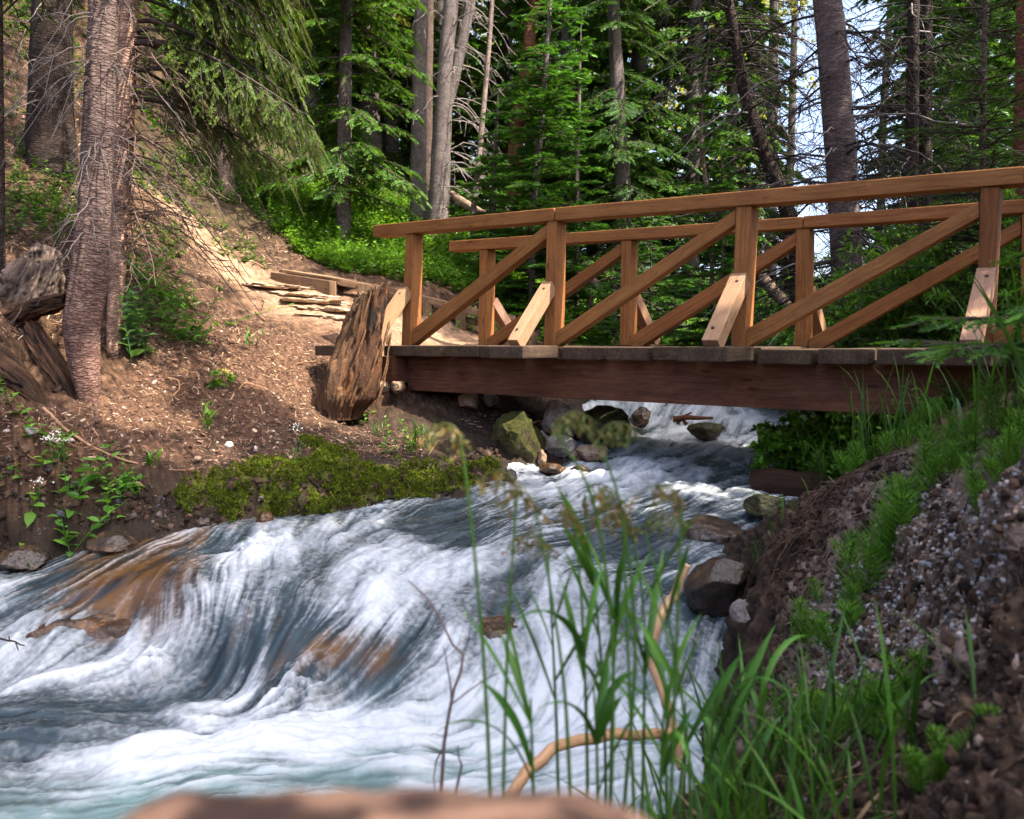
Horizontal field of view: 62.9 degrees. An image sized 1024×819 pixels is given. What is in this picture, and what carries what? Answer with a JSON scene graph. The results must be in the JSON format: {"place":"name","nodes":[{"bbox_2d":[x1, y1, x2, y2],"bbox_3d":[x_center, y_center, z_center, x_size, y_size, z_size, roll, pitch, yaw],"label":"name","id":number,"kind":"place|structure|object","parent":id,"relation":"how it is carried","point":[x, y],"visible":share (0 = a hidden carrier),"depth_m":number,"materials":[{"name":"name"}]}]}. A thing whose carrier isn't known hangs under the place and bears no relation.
{"place":"outdoors","nodes":[
{"label":"outdoors","id":0,"kind":"place"},
{"bbox_2d":[0,400,852,818],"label":"water","id":1,"kind":"structure","parent":0,"point":[250,656],"depth_m":3.50,"materials":[{"name":"liquid"}]},
{"bbox_2d":[574,405,630,448],"bbox_3d":[0.715,0.147,6.581,0.452,0.370,0.466,0,5,0],"label":"boulder","id":2,"kind":"object","parent":1,"relation":"in","point":[601,416],"visible":0.58,"depth_m":6.44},
{"bbox_2d":[0,0,1023,818],"bbox_3d":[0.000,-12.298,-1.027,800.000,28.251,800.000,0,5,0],"label":"ground","id":3,"kind":"structure","parent":0,"point":[406,406],"depth_m":5.43,"materials":[{"name":"soil"}]},
{"bbox_2d":[0,0,5,272],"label":"spruce tree","id":4,"kind":"object","parent":3,"relation":"on","point":[2,212],"visible":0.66,"depth_m":6.06,"materials":[{"name":"brown plant"}]},
{"bbox_2d":[0,342,44,402],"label":"rotten log","id":5,"kind":"object","parent":3,"relation":"on","point":[17,376],"visible":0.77,"depth_m":5.26,"materials":[{"name":"brown wood"}]},
{"bbox_2d":[0,544,50,571],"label":"boulder","id":6,"kind":"object","parent":3,"relation":"on","point":[19,558],"visible":0.88,"depth_m":4.41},
{"bbox_2d":[0,243,65,303],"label":"broken stump","id":7,"kind":"object","parent":3,"relation":"on","point":[25,274],"visible":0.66,"depth_m":5.96,"materials":[{"name":"grey wood"}]},
{"bbox_2d":[1,293,65,324],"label":"rotten log","id":8,"kind":"object","parent":3,"relation":"on","point":[47,305],"visible":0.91,"depth_m":5.66,"materials":[{"name":"brown wood"}]},
{"bbox_2d":[22,319,75,397],"bbox_3d":[-3.070,-0.294,5.565,0.774,0.619,0.159,4,6,42],"label":"rotten log","id":9,"kind":"object","parent":3,"relation":"on","point":[45,356],"visible":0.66,"depth_m":5.54,"materials":[{"name":"brown wood"}]},
{"bbox_2d":[24,422,127,556],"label":"wild plant","id":10,"kind":"object","parent":3,"relation":"on","point":[29,517],"visible":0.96,"depth_m":4.63,"materials":[{"name":"green plant"}]},
{"bbox_2d":[26,614,131,638],"bbox_3d":[-1.892,1.097,3.874,0.735,0.279,0.418,-2,5,-18],"label":"boulder","id":11,"kind":"object","parent":3,"relation":"on","point":[100,626],"visible":0.17,"depth_m":3.82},
{"bbox_2d":[0,0,186,440],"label":"spruce tree","id":12,"kind":"object","parent":3,"relation":"on","point":[86,292],"visible":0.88,"depth_m":5.23,"materials":[{"name":"brown plant"}]},
{"bbox_2d":[3,0,201,206],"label":"spruce tree","id":13,"kind":"object","parent":3,"relation":"on","point":[39,133],"visible":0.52,"depth_m":8.01,"materials":[{"name":"brown plant"}]},
{"bbox_2d":[86,531,137,554],"bbox_3d":[-2.199,0.743,4.580,0.260,0.147,0.257,0,5,0],"label":"boulder","id":14,"kind":"object","parent":3,"relation":"on","point":[105,543],"visible":0.77,"depth_m":4.52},
{"bbox_2d":[106,284,157,361],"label":"wild plant","id":15,"kind":"object","parent":3,"relation":"on","point":[130,326],"visible":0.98,"depth_m":6.11,"materials":[{"name":"green plant"}]},
{"bbox_2d":[126,252,200,311],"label":"wild plant","id":16,"kind":"object","parent":3,"relation":"on","point":[164,293],"visible":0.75,"depth_m":7.21,"materials":[{"name":"green plant"}]},
{"bbox_2d":[3,4,325,268],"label":"undergrowth","id":17,"kind":"object","parent":3,"relation":"on","point":[56,201],"visible":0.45,"depth_m":9.46,"materials":[{"name":"green plant"}]},
{"bbox_2d":[3,0,331,355],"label":"spruce tree","id":18,"kind":"object","parent":3,"relation":"on","point":[199,70],"visible":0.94,"depth_m":5.93,"materials":[{"name":"green plant"}]},
{"bbox_2d":[105,265,292,346],"bbox_3d":[-2.455,-0.807,6.462,1.412,0.645,0.715,3,5,29],"label":"wild plant","id":19,"kind":"object","parent":3,"relation":"on","point":[181,331],"visible":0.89,"depth_m":6.59,"materials":[{"name":"green plant"}]},
{"bbox_2d":[0,315,422,550],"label":"gravel","id":20,"kind":"structure","parent":3,"relation":"on","point":[48,468],"depth_m":4.75,"materials":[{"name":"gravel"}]},
{"bbox_2d":[0,52,541,474],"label":"forest litter","id":21,"kind":"object","parent":3,"relation":"on","point":[90,447],"visible":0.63,"depth_m":6.15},
{"bbox_2d":[211,0,407,141],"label":"fir tree","id":22,"kind":"object","parent":3,"relation":"on","point":[312,93],"visible":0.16,"depth_m":13.99,"materials":[{"name":"green plant"}]},
{"bbox_2d":[271,269,356,295],"bbox_3d":[-2.186,-1.384,9.194,0.930,0.333,0.375,3,5,28],"label":"timber retaining edge","id":23,"kind":"object","parent":3,"relation":"on","point":[327,286],"visible":0.77,"depth_m":9.03,"materials":[{"name":"brown wood"}]},
{"bbox_2d":[171,433,501,522],"bbox_3d":[-1.105,0.404,5.511,2.086,0.477,1.114,-2,5,-18],"label":"moss","id":24,"kind":"object","parent":3,"relation":"on","point":[327,447],"visible":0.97,"depth_m":5.16,"materials":[{"name":"plant"}]},
{"bbox_2d":[243,0,435,241],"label":"fir tree","id":25,"kind":"object","parent":3,"relation":"on","point":[346,153],"visible":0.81,"depth_m":10.64,"materials":[{"name":"green plant"}]},
{"bbox_2d":[314,281,391,420],"bbox_3d":[-1.264,-0.469,6.592,0.591,1.090,0.452,3,6,30],"label":"tree stump","id":26,"kind":"object","parent":3,"relation":"on","point":[350,386],"visible":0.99,"depth_m":6.48,"materials":[{"name":"wood"}]},
{"bbox_2d":[270,0,486,165],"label":"fir tree","id":27,"kind":"object","parent":3,"relation":"on","point":[374,111],"visible":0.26,"depth_m":14.48,"materials":[{"name":"green plant"}]},
{"bbox_2d":[120,787,644,818],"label":"boulder","id":28,"kind":"object","parent":3,"relation":"on","point":[422,803],"visible":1,"depth_m":0.31,"materials":[{"name":"stone"}]},
{"bbox_2d":[3,0,823,342],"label":"undergrowth","id":29,"kind":"object","parent":3,"relation":"on","point":[157,10],"visible":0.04,"depth_m":13.13,"materials":[{"name":"green plant"}]},
{"bbox_2d":[359,0,486,165],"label":"fir tree","id":30,"kind":"object","parent":3,"relation":"on","point":[390,139],"visible":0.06,"depth_m":16.51,"materials":[{"name":"green plant"}]},
{"bbox_2d":[366,0,485,221],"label":"pine tree","id":31,"kind":"object","parent":3,"relation":"on","point":[418,129],"visible":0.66,"depth_m":11.81,"materials":[{"name":"grey plant"}]},
{"bbox_2d":[340,279,515,330],"bbox_3d":[-0.898,-1.092,8.790,1.887,0.574,0.207,1,5,11],"label":"timber retaining edge","id":32,"kind":"object","parent":3,"relation":"on","point":[430,302],"visible":0.54,"depth_m":8.74,"materials":[{"name":"brown wood"}]},
{"bbox_2d":[426,0,433,200],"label":"pine tree","id":33,"kind":"object","parent":3,"relation":"on","point":[429,115],"visible":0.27,"depth_m":12.79,"materials":[{"name":"brown plant"}]},
{"bbox_2d":[408,581,497,787],"bbox_3d":[-0.096,0.702,1.412,0.150,0.845,0.034,-1,5,-7],"label":"bare twig","id":34,"kind":"object","parent":3,"relation":"on","point":[451,703],"visible":0.9,"depth_m":1.39,"materials":[{"name":"brown plant"}]},
{"bbox_2d":[399,0,535,190],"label":"fir tree","id":35,"kind":"object","parent":3,"relation":"on","point":[460,137],"visible":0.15,"depth_m":20.38,"materials":[{"name":"grey plant"}]},
{"bbox_2d":[415,423,527,791],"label":"tall grass","id":36,"kind":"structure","parent":3,"relation":"on","point":[443,433],"depth_m":1.05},
{"bbox_2d":[414,0,532,240],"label":"pine tree","id":37,"kind":"object","parent":3,"relation":"on","point":[451,60],"visible":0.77,"depth_m":11.50,"materials":[{"name":"grey plant"}]},
{"bbox_2d":[455,0,514,263],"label":"dead snag","id":38,"kind":"object","parent":3,"relation":"on","point":[477,177],"visible":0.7,"depth_m":10.88,"materials":[{"name":"wood"}]},
{"bbox_2d":[446,91,527,305],"bbox_3d":[-0.189,-2.496,10.391,1.239,2.856,1.166,-2,5,-21],"label":"fir tree","id":39,"kind":"object","parent":3,"relation":"on","point":[494,151],"visible":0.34,"depth_m":10.38,"materials":[{"name":"green plant"}]},
{"bbox_2d":[450,0,558,211],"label":"fir tree","id":40,"kind":"object","parent":3,"relation":"on","point":[511,34],"visible":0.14,"depth_m":17.34,"materials":[{"name":"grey plant"}]},
{"bbox_2d":[0,440,1023,818],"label":"soil clods","id":41,"kind":"object","parent":3,"relation":"on","point":[982,782],"visible":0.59,"depth_m":2.01,"materials":[{"name":"soil"}]},
{"bbox_2d":[490,411,545,462],"bbox_3d":[0.045,0.242,6.020,0.404,0.462,0.379,0,5,0],"label":"boulder","id":42,"kind":"object","parent":3,"relation":"on","point":[518,433],"visible":0.73,"depth_m":5.94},
{"bbox_2d":[475,0,587,249],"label":"pine tree","id":43,"kind":"object","parent":3,"relation":"on","point":[530,36],"visible":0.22,"depth_m":13.98,"materials":[{"name":"red plant"}]},
{"bbox_2d":[464,0,620,339],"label":"fir tree","id":44,"kind":"object","parent":3,"relation":"on","point":[545,104],"visible":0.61,"depth_m":9.65,"materials":[{"name":"green plant"}]},
{"bbox_2d":[262,173,825,345],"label":"undergrowth","id":45,"kind":"object","parent":3,"relation":"on","point":[392,255],"visible":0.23,"depth_m":10.46,"materials":[{"name":"green plant"}]},
{"bbox_2d":[499,224,619,318],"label":"fir seedling","id":46,"kind":"object","parent":3,"relation":"on","point":[581,297],"visible":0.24,"depth_m":9.92,"materials":[{"name":"green plant"}]},
{"bbox_2d":[457,0,679,281],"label":"fir tree","id":47,"kind":"object","parent":3,"relation":"on","point":[520,10],"visible":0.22,"depth_m":14.06,"materials":[{"name":"green plant"}]},
{"bbox_2d":[545,22,619,341],"bbox_3d":[0.770,-2.574,10.207,1.310,4.169,1.213,0,5,0],"label":"fir tree","id":48,"kind":"object","parent":3,"relation":"on","point":[575,189],"visible":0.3,"depth_m":10.10,"materials":[{"name":"green plant"}]},
{"bbox_2d":[506,727,683,791],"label":"drift branch","id":49,"kind":"object","parent":3,"relation":"on","point":[545,755],"visible":0.45,"depth_m":1.78,"materials":[{"name":"brown wood"}]},
{"bbox_2d":[577,281,653,345],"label":"fir seedling","id":50,"kind":"object","parent":3,"relation":"on","point":[605,324],"visible":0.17,"depth_m":9.47,"materials":[{"name":"green plant"}]},
{"bbox_2d":[535,0,708,330],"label":"fir tree","id":51,"kind":"object","parent":3,"relation":"on","point":[617,106],"visible":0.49,"depth_m":12.20,"materials":[{"name":"green plant"}]},
{"bbox_2d":[543,0,745,298],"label":"fir tree","id":52,"kind":"object","parent":3,"relation":"on","point":[635,60],"visible":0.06,"depth_m":15.40,"materials":[{"name":"green plant"}]},
{"bbox_2d":[600,215,708,341],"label":"fir seedling","id":53,"kind":"object","parent":3,"relation":"on","point":[650,295],"visible":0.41,"depth_m":10.83,"materials":[{"name":"green plant"}]},
{"bbox_2d":[315,166,1023,415],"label":"wooden footbridge","id":54,"kind":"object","parent":3,"relation":"on","point":[805,371],"visible":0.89,"depth_m":5.59,"materials":[{"name":"brown wood"}]},
{"bbox_2d":[648,563,690,770],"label":"drift branch","id":55,"kind":"object","parent":3,"relation":"on","point":[658,683],"visible":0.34,"depth_m":2.04,"materials":[{"name":"brown wood"}]},
{"bbox_2d":[637,283,703,345],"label":"fir seedling","id":56,"kind":"object","parent":3,"relation":"on","point":[684,336],"visible":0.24,"depth_m":9.05,"materials":[{"name":"green plant"}]},
{"bbox_2d":[589,0,806,318],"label":"fir tree","id":57,"kind":"object","parent":3,"relation":"on","point":[741,136],"visible":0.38,"depth_m":13.57,"materials":[{"name":"green plant"}]},
{"bbox_2d":[530,630,869,818],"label":"grass tuft","id":58,"kind":"object","parent":3,"relation":"on","point":[649,813],"visible":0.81,"depth_m":1.31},
{"bbox_2d":[600,678,814,818],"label":"grass tuft","id":59,"kind":"object","parent":3,"relation":"on","point":[683,770],"visible":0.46,"depth_m":1.60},
{"bbox_2d":[660,36,759,345],"bbox_3d":[2.212,-1.917,9.300,1.347,4.228,1.540,-3,5,-29],"label":"fir tree","id":60,"kind":"object","parent":3,"relation":"on","point":[701,145],"visible":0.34,"depth_m":9.07,"materials":[{"name":"green plant"}]},
{"bbox_2d":[682,515,743,544],"bbox_3d":[1.040,0.655,4.369,0.332,0.182,0.337,0,5,0],"label":"boulder","id":61,"kind":"object","parent":3,"relation":"on","point":[714,529],"visible":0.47,"depth_m":4.29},
{"bbox_2d":[684,557,756,616],"bbox_3d":[0.916,0.750,3.565,0.356,0.264,0.293,0,5,0],"label":"boulder","id":62,"kind":"object","parent":3,"relation":"on","point":[715,587],"visible":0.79,"depth_m":3.48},
{"bbox_2d":[688,143,754,337],"bbox_3d":[2.270,-1.288,8.960,0.877,3.125,0.939,0,5,0],"label":"fir tree","id":63,"kind":"object","parent":3,"relation":"on","point":[714,172],"visible":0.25,"depth_m":8.82,"materials":[{"name":"green plant"}]},
{"bbox_2d":[580,596,887,818],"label":"grass tuft","id":64,"kind":"object","parent":3,"relation":"on","point":[747,721],"visible":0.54,"depth_m":1.63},
{"bbox_2d":[660,0,816,302],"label":"fir tree","id":65,"kind":"object","parent":3,"relation":"on","point":[731,89],"visible":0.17,"depth_m":14.53,"materials":[{"name":"green plant"}]},
{"bbox_2d":[621,0,892,344],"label":"dead spruce","id":66,"kind":"object","parent":3,"relation":"on","point":[734,28],"visible":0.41,"depth_m":9.26,"materials":[{"name":"brown plant"}]},
{"bbox_2d":[619,592,903,818],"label":"grass tuft","id":67,"kind":"object","parent":3,"relation":"on","point":[800,802],"visible":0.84,"depth_m":1.31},
{"bbox_2d":[665,601,905,797],"bbox_3d":[0.653,0.592,1.780,0.635,0.496,0.541,-4,7,-43],"label":"grass tuft","id":68,"kind":"object","parent":3,"relation":"on","point":[780,755],"visible":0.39,"depth_m":1.74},
{"bbox_2d":[749,467,824,496],"bbox_3d":[1.663,0.469,5.071,0.431,0.219,0.235,2,5,22],"label":"fallen log","id":69,"kind":"object","parent":3,"relation":"on","point":[770,480],"visible":0.6,"depth_m":4.99,"materials":[{"name":"brown wood"}]},
{"bbox_2d":[787,576,830,644],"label":"horsetail clump","id":70,"kind":"object","parent":3,"relation":"on","point":[800,611],"visible":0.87,"depth_m":2.45,"materials":[{"name":"green plant"}]},
{"bbox_2d":[746,410,872,471],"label":"bush","id":71,"kind":"object","parent":3,"relation":"on","point":[781,442],"visible":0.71,"depth_m":5.54,"materials":[{"name":"green plant"}]},
{"bbox_2d":[642,0,1023,415],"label":"dead spruce","id":72,"kind":"object","parent":3,"relation":"on","point":[841,148],"visible":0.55,"depth_m":7.90,"materials":[{"name":"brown plant"}]},
{"bbox_2d":[807,573,866,654],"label":"horsetail clump","id":73,"kind":"object","parent":3,"relation":"on","point":[852,617],"visible":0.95,"depth_m":2.30,"materials":[{"name":"green plant"}]},
{"bbox_2d":[753,277,923,347],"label":"willow shrub","id":74,"kind":"object","parent":3,"relation":"on","point":[829,318],"visible":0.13,"depth_m":7.63,"materials":[{"name":"green plant"}]},
{"bbox_2d":[832,429,896,474],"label":"horsetail clump","id":75,"kind":"object","parent":3,"relation":"on","point":[844,463],"visible":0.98,"depth_m":3.31,"materials":[{"name":"green plant"}]},
{"bbox_2d":[836,366,897,477],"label":"grass tuft","id":76,"kind":"object","parent":3,"relation":"on","point":[863,421],"visible":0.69,"depth_m":4.55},
{"bbox_2d":[756,609,982,818],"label":"grass tuft","id":77,"kind":"object","parent":3,"relation":"on","point":[917,682],"visible":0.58,"depth_m":1.52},
{"bbox_2d":[818,645,932,746],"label":"horsetail clump","id":78,"kind":"object","parent":3,"relation":"on","point":[906,683],"visible":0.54,"depth_m":1.72,"materials":[{"name":"green plant"}]},
{"bbox_2d":[827,471,927,604],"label":"horsetail clump","id":79,"kind":"object","parent":3,"relation":"on","point":[898,514],"visible":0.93,"depth_m":2.31,"materials":[{"name":"green plant"}]},
{"bbox_2d":[732,446,1023,782],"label":"rootlets","id":80,"kind":"object","parent":3,"relation":"hanging from","point":[910,581],"visible":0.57,"depth_m":2.24,"materials":[{"name":"brown plant"}]},
{"bbox_2d":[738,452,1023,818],"bbox_3d":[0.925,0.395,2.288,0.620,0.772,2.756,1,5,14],"label":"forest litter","id":81,"kind":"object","parent":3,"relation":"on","point":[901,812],"visible":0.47,"depth_m":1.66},
{"bbox_2d":[759,0,1015,338],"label":"dead spruce","id":82,"kind":"object","parent":3,"relation":"on","point":[913,13],"visible":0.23,"depth_m":8.71,"materials":[{"name":"brown plant"}]},
{"bbox_2d":[867,354,934,458],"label":"grass tuft","id":83,"kind":"object","parent":3,"relation":"on","point":[902,398],"visible":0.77,"depth_m":4.22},
{"bbox_2d":[786,327,1020,484],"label":"undergrowth","id":84,"kind":"object","parent":3,"relation":"on","point":[829,464],"visible":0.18,"depth_m":4.68,"materials":[{"name":"green plant"}]},
{"bbox_2d":[803,455,1023,818],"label":"gravel","id":85,"kind":"structure","parent":3,"relation":"on","point":[978,738],"depth_m":2.04,"materials":[{"name":"gravel"}]},
{"bbox_2d":[814,218,1019,347],"bbox_3d":[3.400,-0.992,7.089,1.673,1.485,1.724,-2,5,-20],"label":"willow shrub","id":86,"kind":"object","parent":3,"relation":"on","point":[896,314],"visible":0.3,"depth_m":7.10,"materials":[{"name":"green plant"}]},
{"bbox_2d":[824,0,1010,338],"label":"fir tree","id":87,"kind":"object","parent":3,"relation":"on","point":[924,41],"visible":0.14,"depth_m":9.49,"materials":[{"name":"green plant"}]},
{"bbox_2d":[830,221,1021,346],"bbox_3d":[3.675,-0.976,6.826,1.725,1.329,1.701,-4,6,-37],"label":"willow shrub","id":88,"kind":"object","parent":3,"relation":"on","point":[940,295],"visible":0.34,"depth_m":6.65,"materials":[{"name":"green plant"}]},
{"bbox_2d":[839,373,1018,563],"bbox_3d":[1.250,0.182,2.448,0.465,0.577,0.324,-2,5,-19],"label":"horsetail clump","id":89,"kind":"object","parent":3,"relation":"on","point":[990,415],"visible":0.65,"depth_m":2.46,"materials":[{"name":"green plant"}]},
{"bbox_2d":[844,0,1023,347],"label":"fir tree","id":90,"kind":"object","parent":3,"relation":"on","point":[982,130],"visible":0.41,"depth_m":6.41,"materials":[{"name":"green plant"}]},
{"bbox_2d":[856,0,1014,264],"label":"fir tree","id":91,"kind":"object","parent":3,"relation":"on","point":[936,30],"visible":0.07,"depth_m":15.61,"materials":[{"name":"green plant"}]},
{"bbox_2d":[859,0,1015,275],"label":"fir tree","id":92,"kind":"object","parent":3,"relation":"on","point":[1009,22],"visible":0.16,"depth_m":12.61,"materials":[{"name":"green plant"}]},
{"bbox_2d":[891,409,990,492],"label":"horsetail clump","id":93,"kind":"object","parent":3,"relation":"on","point":[953,456],"visible":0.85,"depth_m":2.33,"materials":[{"name":"green plant"}]},
{"bbox_2d":[863,249,1023,367],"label":"spruce sapling","id":94,"kind":"object","parent":3,"relation":"on","point":[949,349],"visible":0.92,"depth_m":2.28,"materials":[{"name":"green plant"}]},
{"bbox_2d":[898,702,1002,796],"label":"horsetail clump","id":95,"kind":"object","parent":3,"relation":"on","point":[940,764],"visible":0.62,"depth_m":1.30,"materials":[{"name":"green plant"}]},
{"bbox_2d":[900,188,1021,324],"bbox_3d":[4.055,-1.065,6.419,1.564,1.492,1.723,0,5,0],"label":"willow shrub","id":96,"kind":"object","parent":3,"relation":"on","point":[1006,264],"visible":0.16,"depth_m":6.46,"materials":[{"name":"green plant"}]},
{"bbox_2d":[903,261,1023,466],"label":"grass tuft","id":97,"kind":"object","parent":3,"relation":"on","point":[1013,348],"visible":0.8,"depth_m":2.20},
{"bbox_2d":[934,0,1023,296],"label":"fir tree","id":98,"kind":"object","parent":3,"relation":"on","point":[1008,51],"visible":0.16,"depth_m":8.26,"materials":[{"name":"green plant"}]},
{"bbox_2d":[934,252,1023,429],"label":"grass tuft","id":99,"kind":"object","parent":3,"relation":"on","point":[1017,336],"visible":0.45,"depth_m":2.69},
{"bbox_2d":[958,387,1023,513],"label":"horsetail clump","id":100,"kind":"object","parent":3,"relation":"on","point":[991,462],"visible":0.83,"depth_m":2.04,"materials":[{"name":"green plant"}]},
{"bbox_2d":[1011,0,1023,282],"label":"pine tree","id":101,"kind":"object","parent":3,"relation":"on","point":[1019,111],"visible":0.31,"depth_m":7.36,"materials":[{"name":"red plant"}]},
{"bbox_2d":[438,490,612,791],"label":"tall grass","id":102,"kind":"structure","parent":0,"point":[514,663],"depth_m":1.14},
{"bbox_2d":[517,483,653,801],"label":"tall grass","id":103,"kind":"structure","parent":0,"point":[602,711],"depth_m":1.19,"materials":[{"name":"plant"}]},
{"bbox_2d":[173,0,1012,276],"label":"sky","id":104,"kind":"structure","parent":0,"point":[801,48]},
{"bbox_2d":[545,411,642,806],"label":"tall grass","id":105,"kind":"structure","parent":0,"point":[581,426],"depth_m":1.08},
{"bbox_2d":[581,484,684,818],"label":"tall grass","id":106,"kind":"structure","parent":0,"point":[661,496],"depth_m":1.04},
{"bbox_2d":[582,506,746,818],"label":"tall grass","id":107,"kind":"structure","parent":0,"point":[652,649],"depth_m":1.19,"materials":[{"name":"plant"}]},
{"bbox_2d":[697,624,811,818],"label":"tall grass","id":108,"kind":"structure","parent":0,"point":[741,697],"depth_m":1.41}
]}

